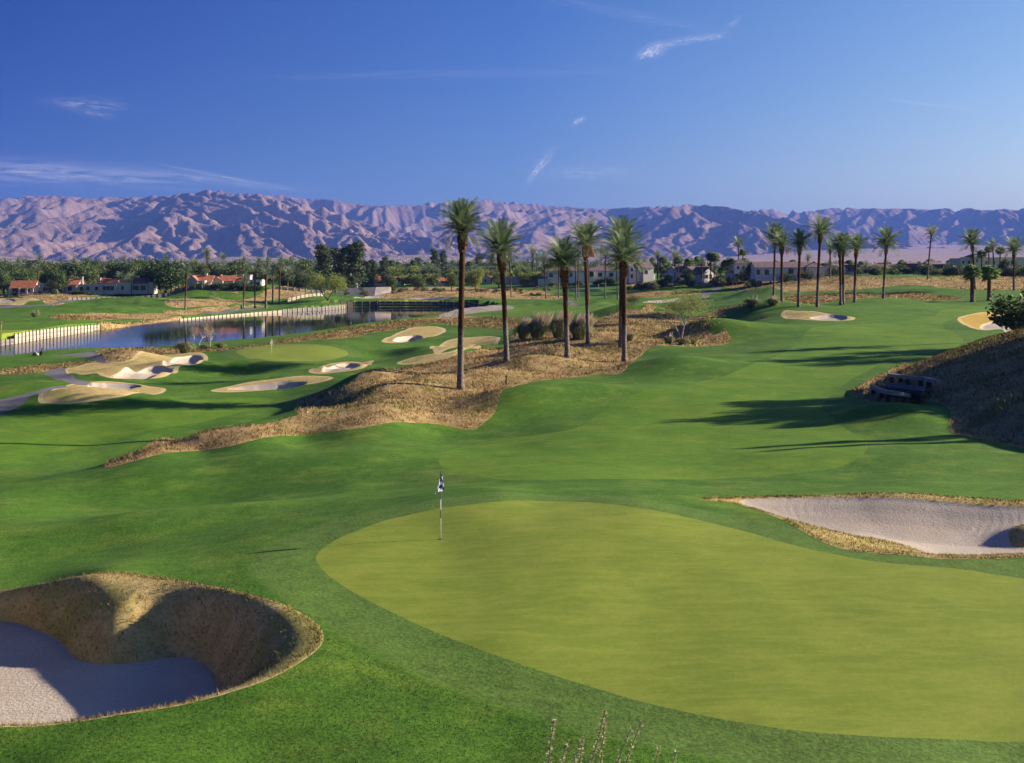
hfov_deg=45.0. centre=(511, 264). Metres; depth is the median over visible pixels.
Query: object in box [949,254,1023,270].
hotel
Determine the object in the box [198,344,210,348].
grass tussock
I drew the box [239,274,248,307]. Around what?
date palm
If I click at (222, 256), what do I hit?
date palm
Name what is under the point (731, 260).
fan palm
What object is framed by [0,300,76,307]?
cart path
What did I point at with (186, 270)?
date palm
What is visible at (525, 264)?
broadleaf tree
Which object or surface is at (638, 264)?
fan palm
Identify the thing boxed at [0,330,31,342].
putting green
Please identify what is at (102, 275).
olive tree
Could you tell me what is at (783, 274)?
garden railing
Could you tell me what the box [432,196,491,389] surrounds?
date palm
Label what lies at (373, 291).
concrete wall
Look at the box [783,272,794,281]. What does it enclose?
garden shrub
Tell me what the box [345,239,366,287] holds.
gum tree
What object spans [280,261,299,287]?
broadleaf tree
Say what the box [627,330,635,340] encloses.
pampas grass
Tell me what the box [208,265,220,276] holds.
broadleaf tree
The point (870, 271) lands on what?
garden shrub
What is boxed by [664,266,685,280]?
house
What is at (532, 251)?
date palm
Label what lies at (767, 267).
house
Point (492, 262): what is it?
date palm
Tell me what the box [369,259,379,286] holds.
gum tree
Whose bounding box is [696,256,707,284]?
date palm
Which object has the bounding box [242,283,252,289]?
garden shrub
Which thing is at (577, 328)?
pampas grass
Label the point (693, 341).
grass tussock
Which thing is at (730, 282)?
garden shrub
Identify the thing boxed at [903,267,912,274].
garden tree
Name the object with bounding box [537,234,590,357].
date palm
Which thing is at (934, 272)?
garden shrub
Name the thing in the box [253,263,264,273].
olive tree
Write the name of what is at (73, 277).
broadleaf tree
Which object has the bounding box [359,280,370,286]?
shrub
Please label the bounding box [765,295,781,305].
pampas grass
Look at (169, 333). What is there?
lake
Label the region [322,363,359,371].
bunker sand
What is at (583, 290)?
stone wall
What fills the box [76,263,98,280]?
broadleaf tree
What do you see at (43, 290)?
villa
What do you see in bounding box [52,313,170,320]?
dry grass
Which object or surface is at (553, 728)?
seed stalk
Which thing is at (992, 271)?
fan palm
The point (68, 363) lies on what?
dry grass
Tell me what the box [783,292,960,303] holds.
dry grass
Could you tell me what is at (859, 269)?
garden tree
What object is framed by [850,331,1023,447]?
dry grass
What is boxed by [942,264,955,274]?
garden shrub
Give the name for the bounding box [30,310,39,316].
pampas grass
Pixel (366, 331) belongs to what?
dry grass
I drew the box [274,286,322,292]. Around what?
retaining wall
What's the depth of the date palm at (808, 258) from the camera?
519.53 m
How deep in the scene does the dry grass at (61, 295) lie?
419.82 m
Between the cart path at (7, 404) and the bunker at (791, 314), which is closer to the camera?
the cart path at (7, 404)
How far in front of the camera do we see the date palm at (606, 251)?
428.55 m
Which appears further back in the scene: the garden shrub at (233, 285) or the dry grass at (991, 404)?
the garden shrub at (233, 285)
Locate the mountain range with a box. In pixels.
[0,190,1023,263]
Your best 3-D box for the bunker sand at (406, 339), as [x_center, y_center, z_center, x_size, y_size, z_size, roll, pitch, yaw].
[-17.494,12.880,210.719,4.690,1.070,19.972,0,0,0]
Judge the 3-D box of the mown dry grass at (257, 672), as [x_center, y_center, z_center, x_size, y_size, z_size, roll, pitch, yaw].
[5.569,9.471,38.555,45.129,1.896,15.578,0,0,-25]
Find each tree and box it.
[0,261,22,279]
[0,273,11,293]
[1,270,13,292]
[11,270,36,280]
[20,262,43,271]
[21,268,41,280]
[26,258,44,266]
[38,261,60,282]
[39,269,47,282]
[44,269,70,293]
[58,262,79,276]
[66,275,79,279]
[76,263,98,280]
[78,270,99,283]
[79,262,103,278]
[81,259,101,271]
[92,259,109,277]
[99,262,117,277]
[107,260,135,282]
[119,259,143,280]
[132,258,144,269]
[136,265,163,290]
[142,258,184,292]
[172,262,192,287]
[184,318,215,345]
[188,262,210,274]
[203,325,219,344]
[205,262,217,271]
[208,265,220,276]
[215,266,229,276]
[226,260,245,266]
[227,263,249,274]
[246,268,259,279]
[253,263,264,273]
[257,270,271,283]
[267,267,280,281]
[269,261,290,286]
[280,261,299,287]
[280,275,296,286]
[286,261,311,288]
[291,268,309,288]
[293,275,312,288]
[296,258,313,274]
[301,259,316,268]
[304,272,350,300]
[309,273,325,289]
[312,275,330,290]
[313,242,334,291]
[327,247,339,292]
[334,242,356,286]
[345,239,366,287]
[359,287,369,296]
[360,260,370,286]
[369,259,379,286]
[375,256,390,286]
[383,275,397,290]
[409,274,426,289]
[412,257,421,267]
[430,248,441,268]
[438,250,449,271]
[443,273,457,289]
[467,267,484,289]
[474,253,481,264]
[492,272,506,287]
[515,261,528,267]
[517,271,531,286]
[527,270,543,285]
[646,283,726,337]
[653,262,662,276]
[659,269,673,283]
[680,269,696,282]
[734,266,760,282]
[857,267,861,274]
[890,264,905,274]
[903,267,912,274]
[997,259,1008,269]
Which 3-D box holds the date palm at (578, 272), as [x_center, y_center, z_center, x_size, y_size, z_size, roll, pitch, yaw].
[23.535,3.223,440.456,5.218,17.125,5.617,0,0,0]
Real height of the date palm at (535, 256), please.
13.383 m
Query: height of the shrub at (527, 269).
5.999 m
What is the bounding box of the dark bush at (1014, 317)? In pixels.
[985,290,1023,329]
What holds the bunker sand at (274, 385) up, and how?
in the bunker surround at (311, 379)
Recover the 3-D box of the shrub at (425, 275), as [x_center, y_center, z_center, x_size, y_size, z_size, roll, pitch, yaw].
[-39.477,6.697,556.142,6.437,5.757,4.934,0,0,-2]
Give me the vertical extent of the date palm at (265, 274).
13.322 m
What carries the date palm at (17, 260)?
on the ground at (272, 516)
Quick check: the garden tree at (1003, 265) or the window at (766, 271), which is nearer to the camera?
the window at (766, 271)
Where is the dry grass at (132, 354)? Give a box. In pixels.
[96,348,164,361]
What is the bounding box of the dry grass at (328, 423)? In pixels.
[104,406,465,466]
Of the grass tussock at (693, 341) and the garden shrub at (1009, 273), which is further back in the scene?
the garden shrub at (1009, 273)
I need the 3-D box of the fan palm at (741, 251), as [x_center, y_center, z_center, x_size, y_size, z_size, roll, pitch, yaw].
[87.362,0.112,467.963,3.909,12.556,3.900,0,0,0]
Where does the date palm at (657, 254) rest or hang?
on the ground at (272, 516)
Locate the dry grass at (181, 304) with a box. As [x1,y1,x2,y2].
[164,299,232,307]
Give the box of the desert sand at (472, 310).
[439,305,513,317]
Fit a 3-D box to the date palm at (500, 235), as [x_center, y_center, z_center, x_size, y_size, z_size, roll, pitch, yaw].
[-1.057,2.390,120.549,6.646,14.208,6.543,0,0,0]
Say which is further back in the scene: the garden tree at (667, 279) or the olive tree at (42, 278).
the olive tree at (42, 278)
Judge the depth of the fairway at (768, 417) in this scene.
76.74 m
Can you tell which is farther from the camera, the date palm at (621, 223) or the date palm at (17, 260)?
the date palm at (17, 260)
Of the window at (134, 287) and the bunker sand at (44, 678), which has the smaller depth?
the bunker sand at (44, 678)
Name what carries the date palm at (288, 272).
on the dry grass at (275, 296)
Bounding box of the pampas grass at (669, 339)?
[662,332,674,343]
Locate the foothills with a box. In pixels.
[0,255,671,264]
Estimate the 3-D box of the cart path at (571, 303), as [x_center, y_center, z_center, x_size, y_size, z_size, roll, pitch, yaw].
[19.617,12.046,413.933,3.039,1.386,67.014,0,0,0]
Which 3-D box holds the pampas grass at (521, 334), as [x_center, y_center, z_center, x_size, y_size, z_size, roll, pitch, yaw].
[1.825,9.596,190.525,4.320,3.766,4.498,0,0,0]
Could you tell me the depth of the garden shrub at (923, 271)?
420.92 m
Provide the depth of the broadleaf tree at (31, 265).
533.19 m
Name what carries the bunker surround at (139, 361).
on the ground at (272, 516)
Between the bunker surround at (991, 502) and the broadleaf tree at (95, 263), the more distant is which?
the broadleaf tree at (95, 263)
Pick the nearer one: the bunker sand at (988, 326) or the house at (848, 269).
the bunker sand at (988, 326)
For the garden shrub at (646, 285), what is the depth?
459.99 m
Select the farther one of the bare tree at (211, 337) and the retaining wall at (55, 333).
the retaining wall at (55, 333)
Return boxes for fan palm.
[389,260,395,266]
[410,260,417,271]
[465,261,473,271]
[633,262,639,289]
[658,256,668,266]
[672,256,683,283]
[683,258,694,265]
[693,256,700,265]
[705,252,714,279]
[709,252,720,275]
[717,267,724,275]
[721,260,730,280]
[727,258,734,265]
[739,249,747,260]
[845,260,853,264]
[961,264,983,301]
[976,249,986,269]
[979,265,1000,300]
[984,246,991,264]
[995,246,1005,268]
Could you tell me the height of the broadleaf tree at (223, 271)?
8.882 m
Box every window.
[67,286,72,290]
[102,286,113,290]
[132,285,138,289]
[140,285,146,289]
[589,271,593,276]
[764,269,769,273]
[788,268,793,273]
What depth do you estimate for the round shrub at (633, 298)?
226.39 m
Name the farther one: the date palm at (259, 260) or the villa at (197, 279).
the date palm at (259, 260)
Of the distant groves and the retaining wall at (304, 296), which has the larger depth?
the distant groves
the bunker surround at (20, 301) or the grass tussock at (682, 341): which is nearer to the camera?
the grass tussock at (682, 341)
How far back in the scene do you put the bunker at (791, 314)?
194.70 m
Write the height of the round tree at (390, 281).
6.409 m
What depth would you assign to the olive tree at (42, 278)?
524.37 m
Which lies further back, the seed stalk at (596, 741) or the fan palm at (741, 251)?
the fan palm at (741, 251)
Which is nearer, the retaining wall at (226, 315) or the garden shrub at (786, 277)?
the retaining wall at (226, 315)
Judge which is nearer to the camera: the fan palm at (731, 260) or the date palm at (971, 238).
the date palm at (971, 238)
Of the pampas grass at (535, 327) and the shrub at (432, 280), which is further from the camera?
the shrub at (432, 280)
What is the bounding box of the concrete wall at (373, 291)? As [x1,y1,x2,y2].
[337,287,390,295]
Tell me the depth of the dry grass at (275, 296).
415.49 m
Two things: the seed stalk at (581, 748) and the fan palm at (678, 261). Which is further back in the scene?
the fan palm at (678, 261)
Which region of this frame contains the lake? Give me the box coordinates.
[0,306,467,354]
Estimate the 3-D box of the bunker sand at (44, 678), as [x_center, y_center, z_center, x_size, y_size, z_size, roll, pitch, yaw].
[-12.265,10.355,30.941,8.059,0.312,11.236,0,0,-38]
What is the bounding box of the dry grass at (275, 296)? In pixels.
[210,286,332,303]
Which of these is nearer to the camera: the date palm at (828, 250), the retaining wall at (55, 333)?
the retaining wall at (55, 333)
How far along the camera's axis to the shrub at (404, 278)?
559.13 m
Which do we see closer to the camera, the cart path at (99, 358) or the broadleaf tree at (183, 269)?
the cart path at (99, 358)
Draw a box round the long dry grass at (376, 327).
[0,288,1023,465]
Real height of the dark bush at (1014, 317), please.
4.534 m
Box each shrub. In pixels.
[211,283,220,289]
[218,282,231,289]
[230,282,237,289]
[236,282,247,289]
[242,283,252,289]
[256,284,264,290]
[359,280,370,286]
[388,266,403,275]
[395,274,409,284]
[398,268,408,275]
[406,265,421,274]
[406,274,413,285]
[420,266,431,274]
[421,273,430,283]
[426,273,440,283]
[428,267,443,272]
[430,274,439,284]
[443,266,455,272]
[443,310,464,325]
[522,267,534,272]
[547,281,557,286]
[626,293,641,309]
[634,281,644,289]
[641,282,652,288]
[647,281,659,290]
[677,278,685,287]
[686,279,695,286]
[710,276,727,285]
[726,276,737,284]
[743,280,754,286]
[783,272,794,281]
[796,270,813,278]
[827,265,841,275]
[867,268,879,274]
[869,265,883,275]
[888,267,898,274]
[913,263,938,274]
[930,268,942,275]
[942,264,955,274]
[950,265,963,275]
[1005,265,1023,276]
[1007,270,1016,276]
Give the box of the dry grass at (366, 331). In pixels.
[163,316,521,352]
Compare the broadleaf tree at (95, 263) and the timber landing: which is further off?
the broadleaf tree at (95, 263)
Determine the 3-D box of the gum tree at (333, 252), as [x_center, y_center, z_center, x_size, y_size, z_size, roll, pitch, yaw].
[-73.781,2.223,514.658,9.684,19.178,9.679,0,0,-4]
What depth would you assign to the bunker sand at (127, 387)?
131.46 m
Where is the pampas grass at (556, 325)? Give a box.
[543,307,573,337]
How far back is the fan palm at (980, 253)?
449.67 m
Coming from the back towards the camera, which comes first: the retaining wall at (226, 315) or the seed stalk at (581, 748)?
the retaining wall at (226, 315)
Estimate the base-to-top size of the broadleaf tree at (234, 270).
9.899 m
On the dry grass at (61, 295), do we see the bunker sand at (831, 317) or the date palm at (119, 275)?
the date palm at (119, 275)
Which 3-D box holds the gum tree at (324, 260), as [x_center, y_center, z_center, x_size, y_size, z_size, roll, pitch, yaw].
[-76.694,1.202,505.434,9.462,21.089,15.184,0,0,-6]
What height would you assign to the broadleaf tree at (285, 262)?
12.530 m
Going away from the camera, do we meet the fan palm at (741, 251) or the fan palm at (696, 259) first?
the fan palm at (741, 251)
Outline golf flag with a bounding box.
[435,471,443,538]
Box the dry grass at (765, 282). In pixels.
[0,275,1023,320]
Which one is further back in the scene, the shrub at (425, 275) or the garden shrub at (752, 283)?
the shrub at (425, 275)
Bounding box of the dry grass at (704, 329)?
[685,304,742,337]
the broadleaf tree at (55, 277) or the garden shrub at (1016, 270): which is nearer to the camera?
the garden shrub at (1016, 270)
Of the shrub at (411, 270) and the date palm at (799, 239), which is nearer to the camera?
the date palm at (799, 239)
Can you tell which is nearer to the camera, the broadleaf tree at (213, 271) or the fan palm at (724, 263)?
the fan palm at (724, 263)
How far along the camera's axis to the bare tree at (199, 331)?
208.87 m
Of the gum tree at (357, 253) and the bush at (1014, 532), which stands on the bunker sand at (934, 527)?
the bush at (1014, 532)
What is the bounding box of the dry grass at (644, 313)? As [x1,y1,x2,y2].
[627,304,656,317]
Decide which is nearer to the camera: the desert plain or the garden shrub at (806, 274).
the garden shrub at (806, 274)
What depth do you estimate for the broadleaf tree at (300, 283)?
468.95 m
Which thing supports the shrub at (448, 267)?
on the ground at (272, 516)
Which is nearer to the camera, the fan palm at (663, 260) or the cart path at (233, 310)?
the cart path at (233, 310)
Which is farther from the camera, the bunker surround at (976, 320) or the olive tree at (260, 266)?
the olive tree at (260, 266)
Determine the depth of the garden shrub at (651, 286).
451.99 m
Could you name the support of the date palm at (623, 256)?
on the dry grass at (543, 367)
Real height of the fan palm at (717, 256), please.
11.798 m
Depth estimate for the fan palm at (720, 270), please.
467.40 m
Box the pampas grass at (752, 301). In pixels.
[743,295,761,305]
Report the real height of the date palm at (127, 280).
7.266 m
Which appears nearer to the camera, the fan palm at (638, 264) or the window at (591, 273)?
the fan palm at (638, 264)
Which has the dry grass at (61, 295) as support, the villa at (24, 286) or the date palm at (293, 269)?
the villa at (24, 286)
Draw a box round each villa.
[6,280,39,293]
[37,283,65,293]
[66,277,85,293]
[84,278,121,294]
[117,275,157,293]
[187,273,214,286]
[212,274,236,283]
[234,274,264,285]
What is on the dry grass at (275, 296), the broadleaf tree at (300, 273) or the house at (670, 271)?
the broadleaf tree at (300, 273)
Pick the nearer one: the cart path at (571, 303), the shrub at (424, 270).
the cart path at (571, 303)
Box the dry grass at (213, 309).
[163,305,263,314]
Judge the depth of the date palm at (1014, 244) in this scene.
295.79 m
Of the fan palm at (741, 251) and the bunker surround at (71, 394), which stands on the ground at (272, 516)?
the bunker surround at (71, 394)
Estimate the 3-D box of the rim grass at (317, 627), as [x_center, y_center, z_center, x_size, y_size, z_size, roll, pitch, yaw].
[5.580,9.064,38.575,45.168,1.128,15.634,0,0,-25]
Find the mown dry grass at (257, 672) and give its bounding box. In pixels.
[0,492,1023,726]
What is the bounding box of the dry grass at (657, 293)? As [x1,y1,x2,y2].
[626,290,709,297]
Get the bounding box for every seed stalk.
[544,717,557,762]
[559,742,569,762]
[571,731,586,762]
[576,741,585,762]
[589,710,607,762]
[598,719,607,762]
[615,729,633,762]
[623,721,642,762]
[653,746,660,762]
[672,748,678,762]
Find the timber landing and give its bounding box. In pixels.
[886,383,924,400]
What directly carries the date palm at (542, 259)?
on the dry grass at (453, 292)
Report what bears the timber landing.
on the dry grass at (991, 404)
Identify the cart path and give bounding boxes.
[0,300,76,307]
[0,385,66,414]
[44,368,91,385]
[53,352,111,362]
[200,307,264,313]
[568,298,579,305]
[700,285,720,298]
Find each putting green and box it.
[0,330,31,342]
[236,344,347,361]
[316,500,1023,741]
[381,299,442,306]
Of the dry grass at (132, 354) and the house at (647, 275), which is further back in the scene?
the house at (647, 275)
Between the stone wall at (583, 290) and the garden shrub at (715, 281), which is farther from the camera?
the stone wall at (583, 290)
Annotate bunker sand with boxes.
[0,299,14,302]
[0,622,217,724]
[88,383,140,390]
[113,366,172,378]
[163,355,202,365]
[229,382,305,389]
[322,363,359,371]
[354,296,384,298]
[393,336,421,341]
[410,297,450,299]
[645,298,715,302]
[741,498,1023,554]
[810,315,847,320]
[980,322,1010,331]
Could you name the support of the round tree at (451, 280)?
on the dry grass at (453, 292)
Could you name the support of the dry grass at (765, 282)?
on the ground at (272, 516)
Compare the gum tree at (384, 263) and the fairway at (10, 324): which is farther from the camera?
the gum tree at (384, 263)
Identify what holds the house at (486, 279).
on the ground at (272, 516)
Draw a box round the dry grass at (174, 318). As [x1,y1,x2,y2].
[99,316,181,330]
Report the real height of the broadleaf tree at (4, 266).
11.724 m
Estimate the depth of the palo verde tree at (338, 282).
406.69 m
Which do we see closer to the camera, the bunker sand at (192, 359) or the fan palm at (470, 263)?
the bunker sand at (192, 359)
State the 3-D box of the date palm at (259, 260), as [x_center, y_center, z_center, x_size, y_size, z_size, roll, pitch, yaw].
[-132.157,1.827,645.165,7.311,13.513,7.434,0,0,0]
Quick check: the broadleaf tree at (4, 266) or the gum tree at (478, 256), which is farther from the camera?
the gum tree at (478, 256)
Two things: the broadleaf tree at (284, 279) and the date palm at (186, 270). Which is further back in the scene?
the broadleaf tree at (284, 279)
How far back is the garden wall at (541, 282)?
515.00 m
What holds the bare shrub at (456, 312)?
on the ground at (272, 516)
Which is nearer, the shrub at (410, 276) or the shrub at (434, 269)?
the shrub at (410, 276)
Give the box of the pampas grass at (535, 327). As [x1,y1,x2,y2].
[521,311,554,338]
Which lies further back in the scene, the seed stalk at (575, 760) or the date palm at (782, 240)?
the date palm at (782, 240)
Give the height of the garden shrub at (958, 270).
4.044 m
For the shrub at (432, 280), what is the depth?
557.69 m
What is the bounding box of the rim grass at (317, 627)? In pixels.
[1,491,1022,726]
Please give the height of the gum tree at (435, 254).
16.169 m
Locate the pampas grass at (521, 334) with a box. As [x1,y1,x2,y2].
[511,316,532,338]
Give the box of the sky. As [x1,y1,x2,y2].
[0,0,1023,214]
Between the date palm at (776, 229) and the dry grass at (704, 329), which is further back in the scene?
the date palm at (776, 229)
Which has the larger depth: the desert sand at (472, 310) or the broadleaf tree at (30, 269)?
the broadleaf tree at (30, 269)
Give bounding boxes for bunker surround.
[0,298,38,304]
[0,572,322,726]
[38,381,165,403]
[65,351,207,378]
[211,376,332,391]
[309,361,372,373]
[382,326,445,342]
[397,346,480,364]
[430,336,499,353]
[699,493,1023,558]
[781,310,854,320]
[957,312,1003,329]
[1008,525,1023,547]
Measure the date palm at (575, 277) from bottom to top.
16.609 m
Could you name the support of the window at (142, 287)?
in the villa at (137, 285)
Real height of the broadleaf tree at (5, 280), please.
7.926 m
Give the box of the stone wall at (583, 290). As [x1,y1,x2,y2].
[569,289,603,291]
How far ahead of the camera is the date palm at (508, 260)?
440.62 m
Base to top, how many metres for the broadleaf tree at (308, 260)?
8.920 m
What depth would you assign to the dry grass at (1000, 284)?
333.26 m
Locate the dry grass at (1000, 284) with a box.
[626,275,1023,292]
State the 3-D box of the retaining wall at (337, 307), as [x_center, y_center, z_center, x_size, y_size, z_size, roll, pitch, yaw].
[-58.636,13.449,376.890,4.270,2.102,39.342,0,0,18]
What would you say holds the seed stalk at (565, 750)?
on the ground at (272, 516)
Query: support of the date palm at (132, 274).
on the dry grass at (61, 295)
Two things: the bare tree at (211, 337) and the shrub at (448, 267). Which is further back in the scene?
the shrub at (448, 267)
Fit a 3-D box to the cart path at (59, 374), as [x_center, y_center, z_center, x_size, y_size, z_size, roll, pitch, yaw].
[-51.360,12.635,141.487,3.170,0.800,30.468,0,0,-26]
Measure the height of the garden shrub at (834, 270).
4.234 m
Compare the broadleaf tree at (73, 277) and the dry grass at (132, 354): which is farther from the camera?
the broadleaf tree at (73, 277)
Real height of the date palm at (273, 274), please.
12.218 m
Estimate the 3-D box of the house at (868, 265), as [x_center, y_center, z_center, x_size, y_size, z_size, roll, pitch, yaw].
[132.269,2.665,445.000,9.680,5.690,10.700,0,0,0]
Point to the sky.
(784, 106)
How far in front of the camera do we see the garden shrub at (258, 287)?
420.77 m
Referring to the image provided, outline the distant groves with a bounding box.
[0,256,890,270]
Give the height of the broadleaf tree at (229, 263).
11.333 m
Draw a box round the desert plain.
[594,245,1023,265]
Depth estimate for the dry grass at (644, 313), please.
224.89 m
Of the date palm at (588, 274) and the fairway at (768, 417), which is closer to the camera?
the fairway at (768, 417)
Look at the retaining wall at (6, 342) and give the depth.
215.79 m
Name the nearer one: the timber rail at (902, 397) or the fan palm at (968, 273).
the timber rail at (902, 397)
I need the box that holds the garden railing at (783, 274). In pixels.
[755,274,805,279]
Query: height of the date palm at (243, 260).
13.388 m
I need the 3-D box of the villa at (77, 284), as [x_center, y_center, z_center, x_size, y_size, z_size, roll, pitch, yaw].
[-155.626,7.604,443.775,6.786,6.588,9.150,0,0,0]
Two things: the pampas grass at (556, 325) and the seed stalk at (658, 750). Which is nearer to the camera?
the seed stalk at (658, 750)
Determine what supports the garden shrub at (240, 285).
on the ground at (272, 516)
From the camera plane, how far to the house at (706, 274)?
469.45 m
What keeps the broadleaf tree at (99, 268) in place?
on the ground at (272, 516)
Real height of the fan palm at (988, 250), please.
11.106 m
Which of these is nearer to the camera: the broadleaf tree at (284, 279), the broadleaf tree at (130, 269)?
the broadleaf tree at (284, 279)
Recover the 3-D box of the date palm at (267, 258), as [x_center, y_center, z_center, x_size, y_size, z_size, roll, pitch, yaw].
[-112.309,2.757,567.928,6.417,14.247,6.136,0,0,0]
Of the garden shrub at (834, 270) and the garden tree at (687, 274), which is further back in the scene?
the garden tree at (687, 274)
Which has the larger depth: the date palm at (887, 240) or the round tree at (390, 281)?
the round tree at (390, 281)
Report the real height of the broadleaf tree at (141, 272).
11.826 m
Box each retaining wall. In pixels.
[0,338,14,345]
[14,324,100,343]
[68,293,168,299]
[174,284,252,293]
[179,310,282,320]
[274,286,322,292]
[282,304,345,312]
[287,293,324,301]
[320,301,483,306]
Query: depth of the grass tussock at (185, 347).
187.08 m
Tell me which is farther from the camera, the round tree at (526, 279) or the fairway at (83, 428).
the round tree at (526, 279)
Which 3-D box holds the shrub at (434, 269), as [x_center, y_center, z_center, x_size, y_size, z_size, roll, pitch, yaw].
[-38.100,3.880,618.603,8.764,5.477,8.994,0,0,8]
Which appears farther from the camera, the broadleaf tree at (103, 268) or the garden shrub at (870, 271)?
the broadleaf tree at (103, 268)
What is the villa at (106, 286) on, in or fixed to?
on the dry grass at (61, 295)
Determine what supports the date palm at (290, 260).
on the ground at (272, 516)
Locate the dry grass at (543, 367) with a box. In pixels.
[296,310,730,429]
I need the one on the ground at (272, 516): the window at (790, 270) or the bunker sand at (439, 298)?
the bunker sand at (439, 298)
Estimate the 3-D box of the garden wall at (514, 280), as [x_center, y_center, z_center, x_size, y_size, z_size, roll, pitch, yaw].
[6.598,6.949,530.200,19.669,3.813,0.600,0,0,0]
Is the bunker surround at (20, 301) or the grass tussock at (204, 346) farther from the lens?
the bunker surround at (20, 301)
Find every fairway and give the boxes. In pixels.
[0,313,231,327]
[0,398,271,464]
[439,305,1015,479]
[507,301,615,317]
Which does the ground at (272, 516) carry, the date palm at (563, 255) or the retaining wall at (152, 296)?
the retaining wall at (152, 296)
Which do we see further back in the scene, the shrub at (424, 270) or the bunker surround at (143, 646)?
the shrub at (424, 270)
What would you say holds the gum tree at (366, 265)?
on the ground at (272, 516)
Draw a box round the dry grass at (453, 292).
[375,286,572,299]
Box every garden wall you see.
[505,276,546,284]
[538,279,550,285]
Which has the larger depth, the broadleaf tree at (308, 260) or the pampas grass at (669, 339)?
the broadleaf tree at (308, 260)
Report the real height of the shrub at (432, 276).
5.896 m
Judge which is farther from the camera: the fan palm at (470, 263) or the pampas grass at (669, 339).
the fan palm at (470, 263)
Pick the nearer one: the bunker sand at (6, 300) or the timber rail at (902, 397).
the timber rail at (902, 397)
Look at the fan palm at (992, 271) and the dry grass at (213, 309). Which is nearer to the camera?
the fan palm at (992, 271)
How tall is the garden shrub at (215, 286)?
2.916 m
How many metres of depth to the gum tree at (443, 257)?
724.25 m
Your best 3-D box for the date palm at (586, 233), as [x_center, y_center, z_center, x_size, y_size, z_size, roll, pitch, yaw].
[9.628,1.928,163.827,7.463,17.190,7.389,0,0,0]
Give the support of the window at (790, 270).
in the house at (767, 267)
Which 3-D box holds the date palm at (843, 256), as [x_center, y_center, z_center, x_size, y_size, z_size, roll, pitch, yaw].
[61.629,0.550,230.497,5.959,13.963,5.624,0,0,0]
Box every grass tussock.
[171,341,197,352]
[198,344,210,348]
[215,342,226,347]
[674,336,689,344]
[687,339,698,343]
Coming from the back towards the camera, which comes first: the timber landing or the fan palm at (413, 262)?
the fan palm at (413, 262)
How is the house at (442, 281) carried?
on the ground at (272, 516)
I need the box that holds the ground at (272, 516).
[0,266,1023,762]
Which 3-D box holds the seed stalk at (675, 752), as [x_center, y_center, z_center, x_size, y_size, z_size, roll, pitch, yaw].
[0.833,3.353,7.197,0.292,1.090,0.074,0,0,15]
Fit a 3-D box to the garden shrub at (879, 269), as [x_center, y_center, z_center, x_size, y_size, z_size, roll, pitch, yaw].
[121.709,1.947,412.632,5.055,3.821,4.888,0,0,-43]
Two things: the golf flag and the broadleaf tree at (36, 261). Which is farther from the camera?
the broadleaf tree at (36, 261)
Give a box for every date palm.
[14,257,20,271]
[16,259,29,269]
[31,263,41,279]
[113,270,126,281]
[122,274,132,282]
[127,270,135,281]
[177,263,194,309]
[200,247,210,265]
[218,253,227,264]
[237,256,247,265]
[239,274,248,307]
[248,265,260,307]
[253,256,262,273]
[258,266,274,307]
[262,255,271,265]
[268,267,278,303]
[269,255,289,303]
[281,264,295,286]
[286,256,294,262]
[287,263,298,287]
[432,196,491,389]
[471,217,533,361]
[486,249,496,283]
[506,252,516,296]
[527,245,536,270]
[531,253,539,270]
[536,250,551,298]
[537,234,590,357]
[562,215,607,343]
[572,253,578,300]
[576,252,582,296]
[580,250,589,299]
[594,228,654,361]
[598,214,648,347]
[600,247,610,297]
[610,252,618,298]
[653,249,662,282]
[668,248,681,285]
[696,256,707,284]
[730,235,745,282]
[758,221,790,296]
[769,231,792,302]
[785,228,815,306]
[802,213,838,306]
[804,254,813,261]
[822,237,836,277]
[826,231,853,304]
[827,233,851,304]
[846,233,869,302]
[870,225,902,298]
[924,223,939,278]
[958,227,985,288]
[984,237,1001,265]
[1001,236,1023,289]
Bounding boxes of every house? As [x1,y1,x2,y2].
[375,276,404,285]
[427,277,446,284]
[482,275,491,283]
[546,265,618,284]
[626,262,655,282]
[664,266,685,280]
[679,266,717,282]
[726,259,747,281]
[749,262,825,280]
[824,264,864,274]
[864,264,893,273]
[901,262,921,273]
[922,261,954,273]
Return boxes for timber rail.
[870,385,911,402]
[887,373,941,387]
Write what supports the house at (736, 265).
on the dry grass at (1000, 284)
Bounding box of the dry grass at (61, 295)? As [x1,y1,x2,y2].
[0,286,241,305]
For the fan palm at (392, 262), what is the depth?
698.26 m
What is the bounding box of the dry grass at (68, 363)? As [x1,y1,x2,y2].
[0,361,97,374]
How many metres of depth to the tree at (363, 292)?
440.30 m
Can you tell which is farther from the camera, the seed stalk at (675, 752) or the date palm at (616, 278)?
the date palm at (616, 278)
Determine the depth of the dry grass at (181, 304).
361.18 m
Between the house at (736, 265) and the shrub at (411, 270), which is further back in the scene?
the shrub at (411, 270)
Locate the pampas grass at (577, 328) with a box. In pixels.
[563,312,596,339]
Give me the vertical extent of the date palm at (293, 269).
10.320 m
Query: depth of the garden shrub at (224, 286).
420.56 m
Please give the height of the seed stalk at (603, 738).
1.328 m
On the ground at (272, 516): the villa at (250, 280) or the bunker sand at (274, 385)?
the villa at (250, 280)
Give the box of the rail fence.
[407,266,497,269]
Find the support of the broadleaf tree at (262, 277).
on the ground at (272, 516)

